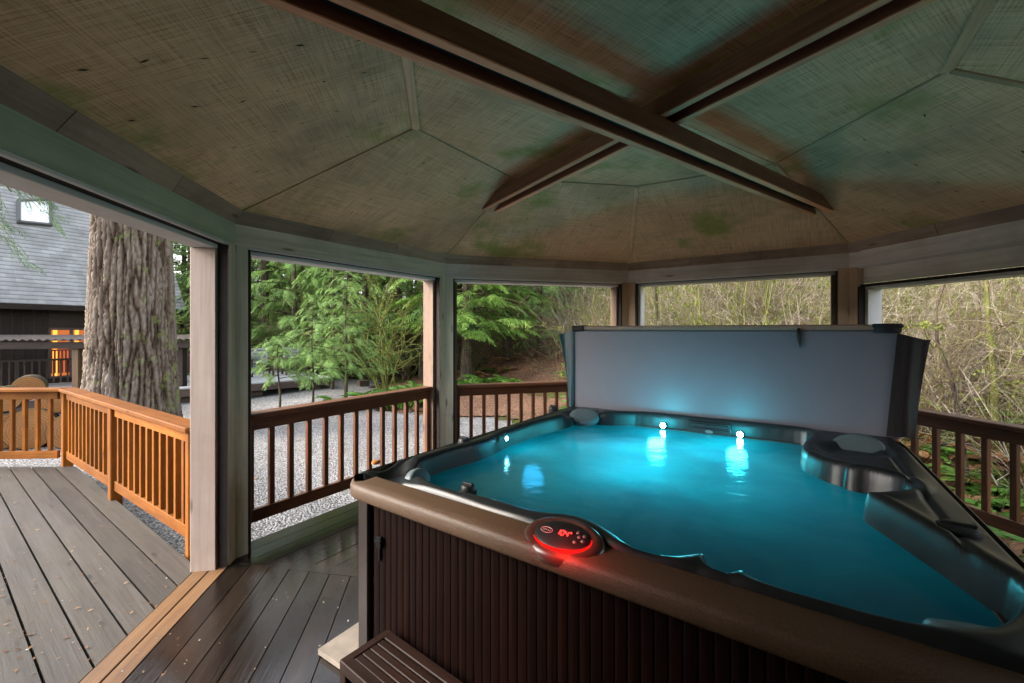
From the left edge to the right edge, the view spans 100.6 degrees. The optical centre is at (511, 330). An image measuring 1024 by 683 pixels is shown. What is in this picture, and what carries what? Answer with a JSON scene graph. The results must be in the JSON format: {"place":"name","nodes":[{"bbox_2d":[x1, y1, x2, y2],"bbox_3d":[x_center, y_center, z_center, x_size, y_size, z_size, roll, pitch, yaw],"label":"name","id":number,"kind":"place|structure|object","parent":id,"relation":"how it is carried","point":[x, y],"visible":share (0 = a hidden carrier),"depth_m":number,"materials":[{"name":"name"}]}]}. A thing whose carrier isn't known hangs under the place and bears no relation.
{"place":"outdoors","nodes":[
{"label":"outdoors","id":0,"kind":"place"},
{"bbox_2d":[173,251,413,297],"label":"sky","id":1,"kind":"structure","parent":0,"point":[187,251],"materials":[{"name":"white"}]},
{"bbox_2d":[0,378,1002,556],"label":"gravel yard","id":2,"kind":"structure","parent":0,"point":[268,399],"depth_m":6.14,"materials":[{"name":"grey gravel"}]},
{"bbox_2d":[0,497,89,682],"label":"side deck joists","id":3,"kind":"object","parent":2,"relation":"on","point":[21,624],"depth_m":2.35,"materials":[{"name":"black wood"}]},
{"bbox_2d":[0,466,192,682],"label":"side deck","id":4,"kind":"structure","parent":3,"relation":"on","point":[46,501],"depth_m":2.77,"materials":[{"name":"grey wood"}]},
{"bbox_2d":[0,387,189,560],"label":"deck railing","id":5,"kind":"object","parent":4,"relation":"on","point":[137,455],"visible":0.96,"depth_m":3.90,"materials":[{"name":"orange wood"}]},
{"bbox_2d":[0,334,189,387],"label":"wood shed","id":6,"kind":"structure","parent":2,"relation":"on","point":[77,348],"depth_m":10.15,"materials":[{"name":"wood"}]},
{"bbox_2d":[0,352,368,413],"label":"old platform","id":7,"kind":"structure","parent":2,"relation":"on","point":[258,382],"depth_m":11.38,"materials":[{"name":"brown wood"}]},
{"bbox_2d":[251,347,273,376],"bbox_3d":[-7.694,0.968,13.005,0.640,0.864,0.713,0,0,-42],"label":"garden chair","id":8,"kind":"object","parent":7,"relation":"on","point":[257,355],"visible":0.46,"depth_m":13.16,"materials":[{"name":"grey wood"}]},
{"bbox_2d":[281,347,306,374],"bbox_3d":[-6.990,0.968,13.596,0.640,0.864,0.713,0,0,-42],"label":"garden chair","id":9,"kind":"object","parent":7,"relation":"on","point":[297,350],"visible":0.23,"depth_m":13.71,"materials":[{"name":"grey wood"}]},
{"bbox_2d":[1,403,512,676],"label":"fallen leaves","id":10,"kind":"object","parent":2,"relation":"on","point":[16,669],"visible":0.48,"depth_m":2.42,"materials":[{"name":"brown plant"}]},
{"bbox_2d":[251,333,328,406],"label":"cedar sapling","id":11,"kind":"object","parent":2,"relation":"on","point":[298,376],"visible":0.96,"depth_m":8.98,"materials":[{"name":"green plant"}]},
{"bbox_2d":[273,299,362,401],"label":"cedar sapling","id":12,"kind":"object","parent":2,"relation":"on","point":[336,373],"visible":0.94,"depth_m":9.38,"materials":[{"name":"green plant"}]},
{"bbox_2d":[315,395,333,400],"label":"sword fern","id":13,"kind":"object","parent":2,"relation":"on","point":[326,397],"visible":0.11,"depth_m":9.93,"materials":[{"name":"green plant"}]},
{"bbox_2d":[303,275,398,397],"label":"cedar sapling","id":14,"kind":"object","parent":2,"relation":"on","point":[346,330],"visible":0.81,"depth_m":10.58,"materials":[{"name":"green plant"}]},
{"bbox_2d":[176,269,1023,517],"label":"ground","id":15,"kind":"structure","parent":0,"point":[952,460],"depth_m":9.69,"materials":[{"name":"brown soil"}]},
{"bbox_2d":[3,414,8,448],"bbox_3d":[-7.718,1.543,6.462,0.530,0.572,0.488,0,0,-38],"label":"log round","id":16,"kind":"object","parent":15,"relation":"on","point":[5,416],"visible":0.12,"depth_m":6.33,"materials":[{"name":"brown wood"}]},
{"bbox_2d":[0,385,28,411],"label":"log round","id":17,"kind":"object","parent":16,"relation":"on","point":[6,404],"visible":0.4,"depth_m":6.83,"materials":[{"name":"brown wood"}]},
{"bbox_2d":[11,374,48,399],"bbox_3d":[-8.227,0.973,7.253,0.408,0.411,0.426,0,0,-43],"label":"log round","id":18,"kind":"object","parent":17,"relation":"on","point":[32,380],"visible":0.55,"depth_m":7.13,"materials":[{"name":"brown wood"}]},
{"bbox_2d":[3,408,59,449],"bbox_3d":[-7.334,1.503,6.509,0.612,0.651,0.498,0,0,-40],"label":"log round","id":19,"kind":"object","parent":15,"relation":"on","point":[31,428],"visible":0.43,"depth_m":6.34,"materials":[{"name":"brown wood"}]},
{"bbox_2d":[41,392,60,412],"bbox_3d":[-7.330,1.130,6.852,0.408,0.448,0.467,0,0,-43],"label":"log round","id":20,"kind":"object","parent":19,"relation":"on","point":[57,405],"visible":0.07,"depth_m":6.69,"materials":[{"name":"brown wood"}]},
{"bbox_2d":[44,416,60,448],"bbox_3d":[-6.798,1.548,6.551,0.530,0.562,0.475,0,0,-43],"label":"log round","id":21,"kind":"object","parent":15,"relation":"on","point":[57,432],"visible":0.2,"depth_m":6.31,"materials":[{"name":"brown wood"}]},
{"bbox_2d":[0,185,182,416],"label":"fir tree","id":22,"kind":"object","parent":15,"relation":"on","point":[129,353],"visible":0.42,"depth_m":6.77,"materials":[{"name":"brown plant"}]},
{"bbox_2d":[0,184,186,385],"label":"house","id":23,"kind":"structure","parent":15,"relation":"on","point":[52,301],"depth_m":13.21,"materials":[{"name":"grey"}]},
{"bbox_2d":[47,328,84,378],"bbox_3d":[-14.109,0.716,13.598,0.110,1.573,1.068,0,0,27],"label":"window","id":24,"kind":"structure","parent":23,"relation":"in","point":[51,353],"depth_m":13.41,"materials":[{"name":"orange glass"}]},
{"bbox_2d":[175,245,189,350],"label":"conifer tree","id":25,"kind":"object","parent":15,"relation":"on","point":[187,291],"visible":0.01,"depth_m":23.87,"materials":[{"name":"green plant"}]},
{"bbox_2d":[173,243,281,334],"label":"conifer tree","id":26,"kind":"object","parent":15,"relation":"on","point":[183,279],"visible":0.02,"depth_m":19.58,"materials":[{"name":"green plant"}]},
{"bbox_2d":[175,259,312,374],"bbox_3d":[-11.135,-2.930,17.397,5.512,10.423,5.367,0,0,-23],"label":"conifer tree","id":27,"kind":"object","parent":15,"relation":"on","point":[254,296],"visible":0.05,"depth_m":16.92,"materials":[{"name":"green plant"}]},
{"bbox_2d":[251,259,344,369],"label":"conifer tree","id":28,"kind":"object","parent":15,"relation":"on","point":[264,277],"visible":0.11,"depth_m":16.87,"materials":[{"name":"green plant"}]},
{"bbox_2d":[251,263,346,352],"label":"conifer tree","id":29,"kind":"object","parent":15,"relation":"on","point":[277,299],"depth_m":22.89,"materials":[{"name":"green plant"}]},
{"bbox_2d":[251,259,360,372],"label":"conifer tree","id":30,"kind":"object","parent":15,"relation":"on","point":[291,268],"visible":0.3,"depth_m":14.75,"materials":[{"name":"green plant"}]},
{"bbox_2d":[251,261,381,375],"bbox_3d":[-7.827,-3.478,17.817,6.063,11.465,5.904,0,0,37],"label":"conifer tree","id":31,"kind":"object","parent":15,"relation":"on","point":[307,305],"visible":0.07,"depth_m":17.57,"materials":[{"name":"green plant"}]},
{"bbox_2d":[272,269,375,389],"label":"cedar sapling","id":32,"kind":"object","parent":15,"relation":"on","point":[330,316],"visible":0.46,"depth_m":12.50,"materials":[{"name":"green plant"}]},
{"bbox_2d":[269,263,418,361],"bbox_3d":[-7.434,-4.977,19.558,6.894,14.354,6.963,0,0,-11],"label":"conifer tree","id":33,"kind":"object","parent":15,"relation":"on","point":[349,276],"depth_m":19.24,"materials":[{"name":"green plant"}]},
{"bbox_2d":[284,274,422,390],"bbox_3d":[-3.958,-0.817,12.461,4.579,5.571,6.809,0,0,0],"label":"vine maple","id":34,"kind":"object","parent":15,"relation":"on","point":[389,355],"visible":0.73,"depth_m":12.29,"materials":[{"name":"green plant"}]},
{"bbox_2d":[291,266,419,379],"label":"conifer tree","id":35,"kind":"object","parent":15,"relation":"on","point":[323,282],"visible":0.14,"depth_m":15.10,"materials":[{"name":"green plant"}]},
{"bbox_2d":[341,389,387,395],"bbox_3d":[-3.464,1.627,10.281,1.299,0.292,1.222,0,0,-27],"label":"sword fern","id":36,"kind":"object","parent":15,"relation":"on","point":[353,393],"visible":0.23,"depth_m":10.48,"materials":[{"name":"green plant"}]},
{"bbox_2d":[336,271,419,330],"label":"conifer tree","id":37,"kind":"object","parent":15,"relation":"on","point":[381,298],"depth_m":24.85,"materials":[{"name":"green plant"}]},
{"bbox_2d":[172,241,609,352],"bbox_3d":[-0.884,-10.523,25.703,92.986,25.460,43.663,0,0,0],"label":"wood","id":38,"kind":"object","parent":15,"relation":"on","point":[182,289],"depth_m":22.84,"materials":[{"name":"green plant"}]},
{"bbox_2d":[317,274,473,377],"bbox_3d":[-4.874,-4.013,17.210,5.795,12.294,5.421,0,0,23],"label":"conifer tree","id":39,"kind":"object","parent":15,"relation":"on","point":[398,290],"visible":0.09,"depth_m":16.29,"materials":[{"name":"green plant"}]},
{"bbox_2d":[351,273,480,367],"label":"conifer tree","id":40,"kind":"object","parent":15,"relation":"on","point":[409,289],"visible":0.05,"depth_m":17.05,"materials":[{"name":"green plant"}]},
{"bbox_2d":[348,273,498,378],"bbox_3d":[-3.117,-4.549,15.862,5.624,13.316,6.290,0,0,3],"label":"conifer tree","id":41,"kind":"object","parent":15,"relation":"on","point":[420,368],"visible":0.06,"depth_m":15.30,"materials":[{"name":"green plant"}]},
{"bbox_2d":[379,284,495,323],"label":"conifer tree","id":42,"kind":"object","parent":15,"relation":"on","point":[473,305],"visible":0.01,"depth_m":20.70,"materials":[{"name":"green plant"}]},
{"bbox_2d":[360,278,554,379],"bbox_3d":[-1.495,-2.582,14.238,5.509,9.306,5.449,0,0,27],"label":"hemlock tree","id":43,"kind":"object","parent":15,"relation":"on","point":[466,364],"visible":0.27,"depth_m":14.16,"materials":[{"name":"green plant"}]},
{"bbox_2d":[385,341,566,420],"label":"leaf mulch","id":44,"kind":"object","parent":15,"relation":"on","point":[525,375],"visible":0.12,"depth_m":13.74,"materials":[{"name":"brown soil"}]},
{"bbox_2d":[364,385,412,394],"bbox_3d":[-3.239,1.647,11.166,1.451,0.311,1.580,0,0,-25],"label":"sword fern","id":45,"kind":"object","parent":44,"relation":"on","point":[389,389],"visible":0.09,"depth_m":11.27,"materials":[{"name":"green plant"}]},
{"bbox_2d":[377,390,422,409],"bbox_3d":[-2.511,1.612,9.870,1.616,0.344,1.637,0,0,-19],"label":"sword fern","id":46,"kind":"object","parent":44,"relation":"on","point":[410,403],"visible":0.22,"depth_m":9.53,"materials":[{"name":"green plant"}]},
{"bbox_2d":[392,380,422,389],"bbox_3d":[-2.695,1.627,11.575,1.686,0.359,1.708,0,0,28],"label":"sword fern","id":47,"kind":"object","parent":44,"relation":"on","point":[410,384],"visible":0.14,"depth_m":11.93,"materials":[{"name":"green plant"}]},
{"bbox_2d":[457,376,486,383],"bbox_3d":[-1.272,1.582,12.590,1.566,0.329,1.546,0,0,-31],"label":"sword fern","id":48,"kind":"object","parent":44,"relation":"on","point":[465,381],"visible":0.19,"depth_m":12.80,"materials":[{"name":"green plant"}]},
{"bbox_2d":[462,374,509,382],"bbox_3d":[-0.728,1.562,13.235,1.467,0.350,1.559,0,0,-37],"label":"sword fern","id":49,"kind":"object","parent":44,"relation":"on","point":[493,380],"visible":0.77,"depth_m":13.01,"materials":[{"name":"green plant"}]},
{"bbox_2d":[491,374,523,381],"bbox_3d":[-0.237,1.628,13.775,1.405,0.299,1.424,0,0,11],"label":"sword fern","id":50,"kind":"object","parent":44,"relation":"on","point":[511,379],"visible":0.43,"depth_m":13.85,"materials":[{"name":"green plant"}]},
{"bbox_2d":[459,285,563,358],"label":"conifer tree","id":51,"kind":"object","parent":15,"relation":"on","point":[507,343],"visible":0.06,"depth_m":17.81,"materials":[{"name":"green plant"}]},
{"bbox_2d":[485,285,589,350],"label":"conifer tree","id":52,"kind":"object","parent":15,"relation":"on","point":[549,288],"visible":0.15,"depth_m":17.18,"materials":[{"name":"green plant"}]},
{"bbox_2d":[527,392,565,397],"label":"mossy verge","id":53,"kind":"structure","parent":15,"relation":"on","point":[551,395],"depth_m":11.63,"materials":[{"name":"green plant"}]},
{"bbox_2d":[525,286,607,319],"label":"conifer tree","id":54,"kind":"object","parent":15,"relation":"on","point":[587,288],"visible":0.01,"depth_m":20.72,"materials":[{"name":"green plant"}]},
{"bbox_2d":[461,284,693,395],"bbox_3d":[1.954,-0.477,8.872,5.262,4.804,4.430,0,0,-36],"label":"bare shrub","id":55,"kind":"object","parent":15,"relation":"on","point":[594,320],"visible":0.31,"depth_m":8.63,"materials":[{"name":"brown plant"}]},
{"bbox_2d":[251,266,1023,513],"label":"thicket","id":56,"kind":"object","parent":15,"relation":"on","point":[482,349],"visible":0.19,"depth_m":8.26,"materials":[{"name":"green plant"}]},
{"bbox_2d":[271,314,1023,557],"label":"green undergrowth","id":57,"kind":"object","parent":15,"relation":"on","point":[996,501],"visible":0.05,"depth_m":5.36,"materials":[{"name":"green plant"}]},
{"bbox_2d":[648,286,666,325],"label":"alder tree","id":58,"kind":"object","parent":15,"relation":"on","point":[655,299],"visible":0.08,"depth_m":10.46,"materials":[{"name":"beige plant"}]},
{"bbox_2d":[457,299,1023,556],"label":"dead bracken","id":59,"kind":"object","parent":15,"relation":"on","point":[1017,548],"visible":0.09,"depth_m":5.90,"materials":[{"name":"brown plant"}]},
{"bbox_2d":[499,266,1023,489],"bbox_3d":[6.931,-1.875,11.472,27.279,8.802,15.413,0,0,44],"label":"mossy thicket","id":60,"kind":"object","parent":15,"relation":"on","point":[993,466],"visible":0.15,"depth_m":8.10,"materials":[{"name":"green plant"}]},
{"bbox_2d":[509,277,1019,417],"bbox_3d":[4.657,-0.855,8.435,7.529,5.431,7.377,0,0,45],"label":"vine maple","id":61,"kind":"object","parent":15,"relation":"on","point":[938,327],"visible":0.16,"depth_m":8.52,"materials":[{"name":"green plant"}]},
{"bbox_2d":[533,266,1023,480],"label":"moss tufts","id":62,"kind":"object","parent":15,"relation":"on","point":[987,371],"visible":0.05,"depth_m":8.11,"materials":[{"name":"green plant"}]},
{"bbox_2d":[789,278,813,315],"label":"alder tree","id":63,"kind":"object","parent":15,"relation":"on","point":[800,291],"visible":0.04,"depth_m":10.97,"materials":[{"name":"beige plant"}]},
{"bbox_2d":[910,278,917,323],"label":"alder tree","id":64,"kind":"object","parent":15,"relation":"on","point":[914,298],"depth_m":9.45,"materials":[{"name":"beige plant"}]},
{"bbox_2d":[882,275,1023,490],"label":"bare sapling","id":65,"kind":"object","parent":15,"relation":"on","point":[943,357],"visible":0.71,"depth_m":5.36,"materials":[{"name":"brown plant"}]},
{"bbox_2d":[940,271,994,384],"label":"bare sapling","id":66,"kind":"object","parent":15,"relation":"on","point":[973,316],"visible":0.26,"depth_m":7.19,"materials":[{"name":"brown plant"}]},
{"bbox_2d":[963,270,1023,420],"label":"mossy sapling","id":67,"kind":"object","parent":15,"relation":"on","point":[991,354],"visible":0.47,"depth_m":6.18,"materials":[{"name":"green plant"}]},
{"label":"floor underside","id":68,"kind":"structure","parent":0,"visible":0},
{"bbox_2d":[80,559,235,682],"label":"threshold","id":69,"kind":"object","parent":68,"relation":"on","point":[140,642],"visible":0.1,"depth_m":2.22,"materials":[{"name":"brown wood"}]},
{"bbox_2d":[124,500,1023,682],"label":"gazebo floor","id":70,"kind":"structure","parent":68,"relation":"on","point":[240,623],"depth_m":2.35,"materials":[{"name":"brown wood"}]},
{"bbox_2d":[318,622,358,668],"bbox_3d":[0.770,1.558,2.266,2.650,0.027,2.199,0,0,33],"label":"spa pad","id":71,"kind":"object","parent":70,"relation":"on","point":[336,650],"visible":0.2,"depth_m":2.08,"materials":[{"name":"beige concrete"}]},
{"bbox_2d":[348,405,1023,682],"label":"hot tub","id":72,"kind":"object","parent":71,"relation":"on","point":[571,544],"visible":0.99,"depth_m":1.47,"materials":[{"name":"brown plastic"}]},
{"bbox_2d":[559,323,931,438],"bbox_3d":[1.513,0.641,3.244,2.422,1.367,0.274,0,0,31],"label":"hot tub cover","id":73,"kind":"object","parent":72,"relation":"attached to","point":[865,379],"visible":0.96,"depth_m":2.99,"materials":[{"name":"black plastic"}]},
{"bbox_2d":[340,629,462,682],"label":"spa step","id":74,"kind":"object","parent":70,"relation":"on","point":[387,656],"visible":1,"depth_m":1.59,"materials":[{"name":"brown wood"}]},
{"bbox_2d":[0,0,1023,571],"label":"gazebo","id":75,"kind":"object","parent":70,"relation":"on","point":[630,150],"visible":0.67,"depth_m":2.57,"materials":[{"name":"grey paint"}]}
]}

